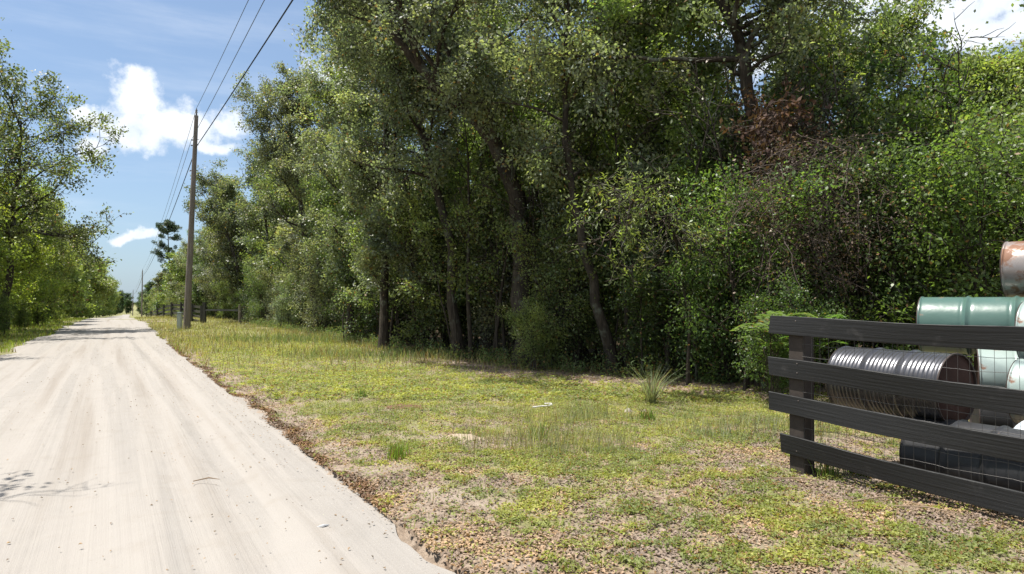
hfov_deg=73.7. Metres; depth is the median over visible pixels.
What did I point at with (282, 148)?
forest tree
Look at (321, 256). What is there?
sapling
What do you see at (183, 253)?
roadside tree
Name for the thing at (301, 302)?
shrub
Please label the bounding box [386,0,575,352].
forest tree
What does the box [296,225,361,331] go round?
shrub
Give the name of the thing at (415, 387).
ground cover
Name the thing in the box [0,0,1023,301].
sky
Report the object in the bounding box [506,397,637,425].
wispy grass
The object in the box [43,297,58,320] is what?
shrub
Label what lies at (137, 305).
roadside tree
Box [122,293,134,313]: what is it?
roadside tree
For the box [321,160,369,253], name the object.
forest tree
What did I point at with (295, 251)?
roadside tree
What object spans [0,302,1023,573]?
ground
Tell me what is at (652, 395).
spiky grass
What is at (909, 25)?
forest tree
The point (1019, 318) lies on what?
barrel
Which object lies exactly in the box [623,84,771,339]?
sapling
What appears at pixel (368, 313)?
shrub
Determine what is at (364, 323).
shrub
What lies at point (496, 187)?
sapling
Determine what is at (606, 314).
shrub
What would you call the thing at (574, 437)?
wispy grass
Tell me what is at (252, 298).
shrub
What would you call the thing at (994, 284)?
shrub
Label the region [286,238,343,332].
shrub
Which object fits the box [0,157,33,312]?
roadside tree
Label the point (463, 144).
forest tree
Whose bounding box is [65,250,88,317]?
roadside tree
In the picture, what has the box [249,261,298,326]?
shrub
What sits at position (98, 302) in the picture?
roadside tree
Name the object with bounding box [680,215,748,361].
shrub
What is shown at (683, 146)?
forest tree
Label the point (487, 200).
sapling
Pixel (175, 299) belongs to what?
shrub
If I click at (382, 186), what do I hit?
sapling
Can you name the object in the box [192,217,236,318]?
roadside tree
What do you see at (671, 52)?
forest tree
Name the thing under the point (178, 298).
shrub
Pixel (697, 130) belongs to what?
forest tree
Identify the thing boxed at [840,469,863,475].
grass tuft
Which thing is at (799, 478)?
stick
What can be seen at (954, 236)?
shrub
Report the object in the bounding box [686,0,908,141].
forest tree
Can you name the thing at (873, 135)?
shrub
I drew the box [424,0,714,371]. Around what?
forest tree
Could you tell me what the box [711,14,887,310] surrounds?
sapling
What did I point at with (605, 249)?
sapling
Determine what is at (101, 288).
roadside tree
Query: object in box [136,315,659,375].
tall grass
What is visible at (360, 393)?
grass tuft
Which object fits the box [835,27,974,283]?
sapling
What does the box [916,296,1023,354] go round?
barrel
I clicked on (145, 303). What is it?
roadside tree
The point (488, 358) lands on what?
edge weeds
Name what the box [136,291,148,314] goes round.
roadside tree
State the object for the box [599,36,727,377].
sapling
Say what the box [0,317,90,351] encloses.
grass
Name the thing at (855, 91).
sapling
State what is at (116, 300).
roadside tree
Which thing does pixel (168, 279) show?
roadside tree
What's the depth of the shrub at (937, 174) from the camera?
10.73 m
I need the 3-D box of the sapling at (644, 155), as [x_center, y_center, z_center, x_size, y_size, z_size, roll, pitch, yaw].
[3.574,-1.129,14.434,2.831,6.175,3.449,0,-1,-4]
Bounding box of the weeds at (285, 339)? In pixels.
[209,330,377,343]
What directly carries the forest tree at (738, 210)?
on the ground at (438, 558)
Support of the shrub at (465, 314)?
on the ground at (438, 558)
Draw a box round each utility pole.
[141,269,142,316]
[183,108,198,328]
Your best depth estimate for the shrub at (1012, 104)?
12.04 m
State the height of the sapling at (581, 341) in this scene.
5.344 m
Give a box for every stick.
[580,523,621,534]
[768,477,832,482]
[851,496,900,501]
[894,505,961,514]
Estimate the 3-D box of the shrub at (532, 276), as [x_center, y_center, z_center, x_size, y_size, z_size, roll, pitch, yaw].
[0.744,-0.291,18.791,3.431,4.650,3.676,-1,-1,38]
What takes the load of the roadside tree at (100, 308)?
on the ground at (438, 558)
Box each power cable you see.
[143,111,195,267]
[143,142,190,273]
[145,159,191,272]
[191,0,264,139]
[197,0,248,106]
[197,0,292,145]
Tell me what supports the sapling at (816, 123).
on the ground at (438, 558)
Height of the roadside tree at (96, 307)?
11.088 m
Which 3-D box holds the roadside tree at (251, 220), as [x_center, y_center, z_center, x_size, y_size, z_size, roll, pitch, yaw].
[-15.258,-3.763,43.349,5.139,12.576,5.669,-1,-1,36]
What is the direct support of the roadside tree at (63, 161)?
on the ground at (438, 558)
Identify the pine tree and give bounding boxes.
[150,219,181,275]
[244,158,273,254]
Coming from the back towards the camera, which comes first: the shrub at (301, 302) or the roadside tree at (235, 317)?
the roadside tree at (235, 317)
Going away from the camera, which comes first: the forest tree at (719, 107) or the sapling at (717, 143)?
the sapling at (717, 143)
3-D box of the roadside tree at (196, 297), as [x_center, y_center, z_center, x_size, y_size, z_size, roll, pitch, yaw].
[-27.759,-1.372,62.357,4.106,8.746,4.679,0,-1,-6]
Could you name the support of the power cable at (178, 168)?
attached to the utility pole at (188, 293)
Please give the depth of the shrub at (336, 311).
29.53 m
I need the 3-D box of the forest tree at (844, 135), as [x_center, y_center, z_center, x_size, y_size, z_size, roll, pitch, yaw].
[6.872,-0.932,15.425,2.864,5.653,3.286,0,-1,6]
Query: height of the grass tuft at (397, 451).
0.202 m
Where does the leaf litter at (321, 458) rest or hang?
on the ground at (438, 558)
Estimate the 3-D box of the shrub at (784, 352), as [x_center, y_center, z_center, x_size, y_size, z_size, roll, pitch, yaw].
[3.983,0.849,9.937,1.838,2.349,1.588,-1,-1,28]
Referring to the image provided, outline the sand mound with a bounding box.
[446,434,484,441]
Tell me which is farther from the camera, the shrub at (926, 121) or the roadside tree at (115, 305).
the roadside tree at (115, 305)
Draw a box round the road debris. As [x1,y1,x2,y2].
[4,346,453,573]
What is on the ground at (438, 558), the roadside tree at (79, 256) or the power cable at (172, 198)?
the roadside tree at (79, 256)
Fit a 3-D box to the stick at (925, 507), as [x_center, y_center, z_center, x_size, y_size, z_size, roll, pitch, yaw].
[2.835,1.511,4.662,0.401,0.024,0.031,-1,-1,28]
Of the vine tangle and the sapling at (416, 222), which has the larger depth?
the sapling at (416, 222)
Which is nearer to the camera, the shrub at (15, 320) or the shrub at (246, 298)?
the shrub at (15, 320)
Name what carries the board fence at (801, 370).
on the ground at (438, 558)
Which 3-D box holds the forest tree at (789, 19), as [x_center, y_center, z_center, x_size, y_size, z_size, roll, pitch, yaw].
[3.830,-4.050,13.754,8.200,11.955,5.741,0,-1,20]
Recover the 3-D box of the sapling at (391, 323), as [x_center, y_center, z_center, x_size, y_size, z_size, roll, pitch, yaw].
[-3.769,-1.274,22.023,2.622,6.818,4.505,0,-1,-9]
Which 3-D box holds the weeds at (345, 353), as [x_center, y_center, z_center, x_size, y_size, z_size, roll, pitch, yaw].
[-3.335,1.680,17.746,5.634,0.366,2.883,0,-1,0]
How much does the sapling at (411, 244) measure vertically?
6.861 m
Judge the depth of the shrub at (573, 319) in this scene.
14.94 m
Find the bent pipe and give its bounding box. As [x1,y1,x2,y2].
[533,403,552,407]
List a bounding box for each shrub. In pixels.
[0,289,19,336]
[10,293,32,327]
[10,300,33,329]
[27,293,53,326]
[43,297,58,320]
[168,292,179,311]
[173,286,183,315]
[193,282,213,316]
[204,279,236,318]
[207,299,214,315]
[212,287,233,318]
[226,290,237,320]
[234,260,274,323]
[235,283,259,322]
[238,265,276,323]
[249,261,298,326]
[259,286,285,315]
[267,279,298,326]
[274,267,306,326]
[275,272,320,329]
[280,266,324,322]
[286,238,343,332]
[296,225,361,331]
[306,265,367,331]
[309,227,374,327]
[317,278,358,334]
[318,289,347,333]
[328,204,420,343]
[330,254,379,340]
[364,190,480,351]
[372,248,434,342]
[404,192,507,349]
[406,227,506,348]
[439,168,589,356]
[480,205,636,367]
[491,198,571,341]
[494,286,565,369]
[517,236,623,362]
[527,193,625,356]
[572,234,634,356]
[573,137,746,367]
[580,235,644,361]
[599,225,717,378]
[615,212,742,368]
[642,151,860,390]
[650,216,780,384]
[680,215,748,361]
[726,264,856,397]
[731,95,996,360]
[739,224,841,359]
[740,114,941,363]
[773,138,1007,361]
[829,60,1023,296]
[834,53,1023,320]
[849,85,1023,366]
[911,85,1023,362]
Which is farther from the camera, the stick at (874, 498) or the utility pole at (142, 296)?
the utility pole at (142, 296)
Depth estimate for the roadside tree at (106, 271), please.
142.03 m
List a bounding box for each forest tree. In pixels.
[228,57,343,328]
[263,6,428,339]
[283,0,503,357]
[285,0,643,364]
[288,0,459,348]
[293,54,470,341]
[293,168,344,265]
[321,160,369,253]
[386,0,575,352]
[395,0,552,346]
[405,143,425,262]
[408,145,447,272]
[414,112,537,287]
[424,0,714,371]
[444,107,543,338]
[466,0,901,377]
[493,0,723,351]
[501,0,771,362]
[570,0,744,361]
[574,1,690,358]
[657,102,721,348]
[669,69,751,298]
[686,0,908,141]
[699,109,795,363]
[803,0,1012,140]
[831,124,854,148]
[859,53,1020,204]
[904,0,1023,268]
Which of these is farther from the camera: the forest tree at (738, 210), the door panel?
the door panel
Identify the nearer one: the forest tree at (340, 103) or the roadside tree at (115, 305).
the forest tree at (340, 103)
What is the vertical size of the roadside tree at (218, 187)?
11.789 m
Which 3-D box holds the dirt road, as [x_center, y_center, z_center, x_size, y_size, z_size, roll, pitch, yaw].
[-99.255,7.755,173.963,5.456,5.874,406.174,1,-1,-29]
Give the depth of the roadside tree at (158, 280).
108.01 m
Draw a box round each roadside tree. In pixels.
[0,17,90,238]
[0,36,131,329]
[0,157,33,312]
[0,158,56,327]
[0,170,74,325]
[0,204,24,221]
[3,193,85,321]
[10,198,98,319]
[35,222,93,317]
[62,244,87,317]
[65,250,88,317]
[66,226,116,317]
[68,243,87,314]
[68,256,108,316]
[76,270,112,317]
[81,253,107,317]
[84,271,120,317]
[88,258,108,317]
[93,267,111,316]
[98,278,110,316]
[102,275,118,315]
[106,291,118,315]
[111,291,122,315]
[115,291,122,313]
[118,290,124,313]
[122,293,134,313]
[133,293,140,313]
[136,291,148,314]
[140,293,148,315]
[143,280,154,292]
[143,295,154,315]
[150,279,166,314]
[151,270,165,306]
[154,275,174,316]
[161,251,185,315]
[162,269,181,315]
[168,234,203,298]
[176,229,211,296]
[178,249,195,301]
[181,234,210,314]
[182,157,269,321]
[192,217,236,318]
[192,224,224,318]
[193,213,240,317]
[202,173,264,317]
[207,185,259,303]
[215,198,268,319]
[222,135,297,321]
[228,130,318,324]
[229,185,313,320]
[251,196,285,257]
[264,79,372,327]
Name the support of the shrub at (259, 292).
on the ground at (438, 558)
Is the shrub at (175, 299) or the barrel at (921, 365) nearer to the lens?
the barrel at (921, 365)
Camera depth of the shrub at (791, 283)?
14.10 m
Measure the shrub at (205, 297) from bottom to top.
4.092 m
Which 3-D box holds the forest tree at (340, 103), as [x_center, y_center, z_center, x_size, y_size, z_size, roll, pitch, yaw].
[-5.665,-5.754,25.103,5.479,15.839,6.056,0,-1,16]
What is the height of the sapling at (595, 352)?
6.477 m
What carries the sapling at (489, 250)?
on the ground at (438, 558)
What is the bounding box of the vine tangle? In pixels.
[681,102,964,345]
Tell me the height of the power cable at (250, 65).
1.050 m
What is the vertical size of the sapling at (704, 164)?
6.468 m
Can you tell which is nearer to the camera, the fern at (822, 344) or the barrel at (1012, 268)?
the barrel at (1012, 268)
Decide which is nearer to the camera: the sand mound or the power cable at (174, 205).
the sand mound
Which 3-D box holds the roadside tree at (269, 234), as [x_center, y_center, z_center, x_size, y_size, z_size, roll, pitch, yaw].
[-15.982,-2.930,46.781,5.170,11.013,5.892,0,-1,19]
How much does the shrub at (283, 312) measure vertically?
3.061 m
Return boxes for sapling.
[314,203,366,338]
[315,235,347,298]
[317,197,370,335]
[331,220,413,320]
[334,133,420,276]
[349,184,404,335]
[354,196,415,346]
[355,144,416,345]
[367,123,474,351]
[378,145,445,343]
[389,176,494,352]
[398,166,477,350]
[402,44,525,358]
[416,170,486,350]
[443,140,546,358]
[443,196,534,354]
[450,88,588,364]
[450,91,545,359]
[461,176,574,355]
[494,113,620,363]
[499,150,632,363]
[513,78,634,366]
[523,36,694,371]
[556,138,629,360]
[560,136,745,384]
[572,146,694,369]
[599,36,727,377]
[614,95,751,371]
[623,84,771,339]
[660,92,774,371]
[668,44,818,378]
[687,26,877,303]
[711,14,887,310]
[724,46,853,284]
[746,61,883,361]
[790,23,944,303]
[795,1,1015,322]
[823,65,929,294]
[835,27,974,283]
[865,20,981,276]
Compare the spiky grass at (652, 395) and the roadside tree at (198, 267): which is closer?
the spiky grass at (652, 395)
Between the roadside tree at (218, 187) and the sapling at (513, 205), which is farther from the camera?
the roadside tree at (218, 187)
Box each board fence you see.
[146,302,201,322]
[768,316,1023,522]
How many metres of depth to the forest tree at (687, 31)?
15.52 m
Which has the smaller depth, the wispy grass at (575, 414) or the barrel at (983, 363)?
the barrel at (983, 363)
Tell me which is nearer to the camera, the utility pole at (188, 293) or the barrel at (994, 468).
the barrel at (994, 468)
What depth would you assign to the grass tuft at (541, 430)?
7.33 m
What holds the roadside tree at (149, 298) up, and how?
on the ground at (438, 558)
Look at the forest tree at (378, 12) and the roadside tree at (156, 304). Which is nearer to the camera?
the forest tree at (378, 12)
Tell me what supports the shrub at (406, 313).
on the ground at (438, 558)
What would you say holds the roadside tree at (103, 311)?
on the ground at (438, 558)
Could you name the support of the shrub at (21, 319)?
on the ground at (438, 558)
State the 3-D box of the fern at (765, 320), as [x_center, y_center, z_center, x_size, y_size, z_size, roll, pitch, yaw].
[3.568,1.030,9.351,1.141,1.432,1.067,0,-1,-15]
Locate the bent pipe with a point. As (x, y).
(543, 405)
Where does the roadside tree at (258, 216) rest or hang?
on the ground at (438, 558)
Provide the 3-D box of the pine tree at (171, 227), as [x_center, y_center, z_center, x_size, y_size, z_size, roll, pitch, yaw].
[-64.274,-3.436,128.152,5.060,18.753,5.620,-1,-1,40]
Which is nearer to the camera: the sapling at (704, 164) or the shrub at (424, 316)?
the sapling at (704, 164)
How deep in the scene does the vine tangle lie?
10.58 m
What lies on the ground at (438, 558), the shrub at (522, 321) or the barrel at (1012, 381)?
the shrub at (522, 321)
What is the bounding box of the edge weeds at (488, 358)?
[249,317,821,387]
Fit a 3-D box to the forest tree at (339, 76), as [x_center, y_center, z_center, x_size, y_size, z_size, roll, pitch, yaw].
[-4.798,-4.437,26.057,7.407,13.250,6.395,0,-1,14]
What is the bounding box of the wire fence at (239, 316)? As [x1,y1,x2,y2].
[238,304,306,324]
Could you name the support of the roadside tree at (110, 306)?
on the ground at (438, 558)
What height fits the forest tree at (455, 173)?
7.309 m
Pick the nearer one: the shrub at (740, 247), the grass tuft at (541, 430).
the grass tuft at (541, 430)
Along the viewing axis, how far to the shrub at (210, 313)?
60.51 m
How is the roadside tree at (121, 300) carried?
on the ground at (438, 558)
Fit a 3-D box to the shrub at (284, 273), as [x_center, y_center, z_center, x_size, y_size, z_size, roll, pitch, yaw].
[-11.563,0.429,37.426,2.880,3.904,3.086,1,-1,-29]
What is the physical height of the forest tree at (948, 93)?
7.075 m
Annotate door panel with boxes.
[177,316,179,325]
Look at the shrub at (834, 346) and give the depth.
10.76 m
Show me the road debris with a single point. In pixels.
(222, 471)
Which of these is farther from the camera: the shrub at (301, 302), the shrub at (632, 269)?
the shrub at (301, 302)
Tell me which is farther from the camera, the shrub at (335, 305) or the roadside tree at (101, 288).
the roadside tree at (101, 288)
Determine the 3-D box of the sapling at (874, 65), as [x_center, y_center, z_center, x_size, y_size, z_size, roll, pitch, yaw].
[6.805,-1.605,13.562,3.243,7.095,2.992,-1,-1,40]
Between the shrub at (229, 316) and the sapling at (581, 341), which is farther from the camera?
the shrub at (229, 316)
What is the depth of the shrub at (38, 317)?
39.05 m
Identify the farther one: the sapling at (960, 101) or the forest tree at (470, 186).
the forest tree at (470, 186)
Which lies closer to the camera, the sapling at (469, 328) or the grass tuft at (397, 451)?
the grass tuft at (397, 451)
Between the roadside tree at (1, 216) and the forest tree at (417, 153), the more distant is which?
the forest tree at (417, 153)
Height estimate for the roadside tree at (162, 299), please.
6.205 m
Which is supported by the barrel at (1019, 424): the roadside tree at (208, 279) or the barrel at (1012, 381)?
the barrel at (1012, 381)
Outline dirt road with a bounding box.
[0,315,455,573]
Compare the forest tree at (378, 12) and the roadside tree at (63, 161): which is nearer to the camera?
the forest tree at (378, 12)
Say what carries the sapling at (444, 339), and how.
on the ground at (438, 558)
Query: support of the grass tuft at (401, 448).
on the ground at (438, 558)
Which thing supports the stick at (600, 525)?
on the ground at (438, 558)
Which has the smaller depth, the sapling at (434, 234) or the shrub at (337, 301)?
the sapling at (434, 234)
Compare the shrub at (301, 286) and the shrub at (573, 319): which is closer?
the shrub at (573, 319)
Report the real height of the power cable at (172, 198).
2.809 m
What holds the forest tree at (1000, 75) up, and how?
on the ground at (438, 558)
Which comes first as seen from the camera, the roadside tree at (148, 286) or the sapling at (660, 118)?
the sapling at (660, 118)
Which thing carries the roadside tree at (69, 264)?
on the ground at (438, 558)
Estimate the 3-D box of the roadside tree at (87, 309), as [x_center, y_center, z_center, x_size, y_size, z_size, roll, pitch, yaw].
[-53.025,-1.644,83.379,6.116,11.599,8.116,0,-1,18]
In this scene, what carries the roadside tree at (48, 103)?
on the ground at (438, 558)
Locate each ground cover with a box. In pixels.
[163,336,829,401]
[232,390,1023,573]
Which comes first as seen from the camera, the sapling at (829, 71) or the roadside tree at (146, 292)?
the sapling at (829, 71)
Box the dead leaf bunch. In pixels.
[719,65,838,185]
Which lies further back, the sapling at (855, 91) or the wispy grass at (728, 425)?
the sapling at (855, 91)
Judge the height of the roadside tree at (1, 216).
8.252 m
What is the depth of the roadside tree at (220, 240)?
49.08 m
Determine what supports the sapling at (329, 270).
on the ground at (438, 558)
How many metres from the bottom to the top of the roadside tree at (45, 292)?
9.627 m
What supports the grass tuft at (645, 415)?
on the ground at (438, 558)
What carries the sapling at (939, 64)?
on the ground at (438, 558)
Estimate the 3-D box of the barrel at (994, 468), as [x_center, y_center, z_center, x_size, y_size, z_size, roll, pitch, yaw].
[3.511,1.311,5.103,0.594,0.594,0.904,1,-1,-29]
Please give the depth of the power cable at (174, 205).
50.20 m
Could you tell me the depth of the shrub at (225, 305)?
52.60 m
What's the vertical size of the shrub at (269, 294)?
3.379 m
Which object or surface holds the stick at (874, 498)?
on the ground at (438, 558)
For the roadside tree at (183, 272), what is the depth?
71.80 m
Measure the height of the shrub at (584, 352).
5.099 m
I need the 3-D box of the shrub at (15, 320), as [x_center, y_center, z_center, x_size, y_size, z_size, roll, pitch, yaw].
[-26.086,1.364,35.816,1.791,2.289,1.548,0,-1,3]
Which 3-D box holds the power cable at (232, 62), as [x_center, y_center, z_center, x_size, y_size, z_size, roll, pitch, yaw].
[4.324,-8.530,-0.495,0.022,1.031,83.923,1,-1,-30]
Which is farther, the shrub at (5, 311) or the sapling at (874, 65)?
the shrub at (5, 311)
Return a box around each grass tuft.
[355,388,366,397]
[384,439,408,461]
[387,439,410,456]
[527,419,551,440]
[638,407,655,419]
[807,459,840,478]
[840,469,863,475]
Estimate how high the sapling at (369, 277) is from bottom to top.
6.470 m
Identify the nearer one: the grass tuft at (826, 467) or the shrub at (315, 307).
the grass tuft at (826, 467)
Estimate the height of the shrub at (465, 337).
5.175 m
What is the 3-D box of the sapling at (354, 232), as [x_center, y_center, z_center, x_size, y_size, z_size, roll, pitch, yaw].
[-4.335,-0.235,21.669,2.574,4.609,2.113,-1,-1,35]
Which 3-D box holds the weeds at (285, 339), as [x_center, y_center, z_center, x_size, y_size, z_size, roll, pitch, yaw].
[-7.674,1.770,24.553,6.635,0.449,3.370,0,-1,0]
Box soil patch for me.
[378,404,423,408]
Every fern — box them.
[730,310,817,404]
[761,314,847,399]
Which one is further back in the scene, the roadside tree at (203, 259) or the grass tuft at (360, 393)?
the roadside tree at (203, 259)
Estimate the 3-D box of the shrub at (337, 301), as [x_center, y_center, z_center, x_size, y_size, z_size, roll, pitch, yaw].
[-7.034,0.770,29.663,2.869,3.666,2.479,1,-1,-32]
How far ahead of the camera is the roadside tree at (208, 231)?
51.11 m
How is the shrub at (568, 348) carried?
on the ground at (438, 558)
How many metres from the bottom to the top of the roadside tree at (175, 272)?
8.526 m
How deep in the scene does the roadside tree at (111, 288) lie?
128.50 m
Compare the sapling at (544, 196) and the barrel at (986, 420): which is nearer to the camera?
the barrel at (986, 420)
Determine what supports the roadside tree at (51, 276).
on the ground at (438, 558)
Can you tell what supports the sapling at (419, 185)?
on the ground at (438, 558)
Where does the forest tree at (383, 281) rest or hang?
on the ground at (438, 558)
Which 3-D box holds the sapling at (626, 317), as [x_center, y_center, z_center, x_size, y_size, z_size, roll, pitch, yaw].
[2.171,-2.013,14.250,2.640,7.945,3.642,-1,-1,37]
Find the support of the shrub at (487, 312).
on the ground at (438, 558)
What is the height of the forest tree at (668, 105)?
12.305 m
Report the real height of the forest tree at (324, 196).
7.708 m
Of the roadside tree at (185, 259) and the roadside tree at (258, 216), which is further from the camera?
the roadside tree at (185, 259)
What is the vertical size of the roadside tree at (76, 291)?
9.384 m
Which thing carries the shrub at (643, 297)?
on the ground at (438, 558)
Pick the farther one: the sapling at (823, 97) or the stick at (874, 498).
the sapling at (823, 97)
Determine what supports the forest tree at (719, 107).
on the ground at (438, 558)
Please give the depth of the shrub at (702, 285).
12.11 m
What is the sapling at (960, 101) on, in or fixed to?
on the ground at (438, 558)
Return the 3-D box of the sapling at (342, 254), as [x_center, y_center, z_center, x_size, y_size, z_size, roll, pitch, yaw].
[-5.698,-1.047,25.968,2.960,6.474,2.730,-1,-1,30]
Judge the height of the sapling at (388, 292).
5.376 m
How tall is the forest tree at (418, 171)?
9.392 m
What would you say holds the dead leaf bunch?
attached to the forest tree at (789, 19)
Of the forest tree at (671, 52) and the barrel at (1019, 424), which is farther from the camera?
the forest tree at (671, 52)
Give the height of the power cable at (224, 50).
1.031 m
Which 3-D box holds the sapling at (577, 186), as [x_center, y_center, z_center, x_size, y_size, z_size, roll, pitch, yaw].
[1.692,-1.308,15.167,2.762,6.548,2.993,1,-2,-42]
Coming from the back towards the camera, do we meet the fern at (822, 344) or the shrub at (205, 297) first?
the shrub at (205, 297)
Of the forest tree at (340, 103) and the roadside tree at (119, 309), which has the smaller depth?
the forest tree at (340, 103)
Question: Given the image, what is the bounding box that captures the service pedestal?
[177,312,182,327]
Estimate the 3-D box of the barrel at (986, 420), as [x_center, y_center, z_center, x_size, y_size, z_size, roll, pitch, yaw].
[5.257,1.348,6.989,0.884,0.594,0.594,-1,-1,25]
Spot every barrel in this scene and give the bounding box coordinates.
[825,346,976,420]
[899,416,1023,491]
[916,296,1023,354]
[969,408,1015,427]
[974,349,1018,387]
[1000,241,1023,296]
[1006,359,1023,423]
[1013,420,1023,429]
[1014,302,1023,357]
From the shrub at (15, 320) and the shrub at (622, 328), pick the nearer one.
the shrub at (622, 328)
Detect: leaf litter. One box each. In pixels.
[161,337,482,573]
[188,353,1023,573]
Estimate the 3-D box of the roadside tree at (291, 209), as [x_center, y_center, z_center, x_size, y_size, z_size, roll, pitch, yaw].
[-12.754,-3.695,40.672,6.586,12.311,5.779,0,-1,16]
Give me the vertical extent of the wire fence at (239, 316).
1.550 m
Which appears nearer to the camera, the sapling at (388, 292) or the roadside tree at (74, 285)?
the sapling at (388, 292)
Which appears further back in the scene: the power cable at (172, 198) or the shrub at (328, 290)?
the power cable at (172, 198)
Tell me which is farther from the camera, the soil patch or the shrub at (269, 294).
the shrub at (269, 294)
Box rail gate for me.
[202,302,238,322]
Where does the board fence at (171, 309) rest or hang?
on the ground at (438, 558)
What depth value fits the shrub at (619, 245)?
14.71 m
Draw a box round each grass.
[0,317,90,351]
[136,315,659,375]
[444,412,637,457]
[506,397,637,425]
[623,363,678,403]
[655,405,838,442]
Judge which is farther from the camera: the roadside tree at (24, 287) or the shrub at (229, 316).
the shrub at (229, 316)
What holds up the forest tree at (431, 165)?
on the ground at (438, 558)
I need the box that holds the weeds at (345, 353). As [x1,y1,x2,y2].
[275,344,488,361]
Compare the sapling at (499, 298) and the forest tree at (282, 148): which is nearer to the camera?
the sapling at (499, 298)
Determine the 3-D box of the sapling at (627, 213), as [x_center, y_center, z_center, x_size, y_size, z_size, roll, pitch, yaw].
[2.213,-0.179,11.031,3.767,4.098,2.465,1,-2,-44]
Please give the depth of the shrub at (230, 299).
49.18 m
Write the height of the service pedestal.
1.005 m

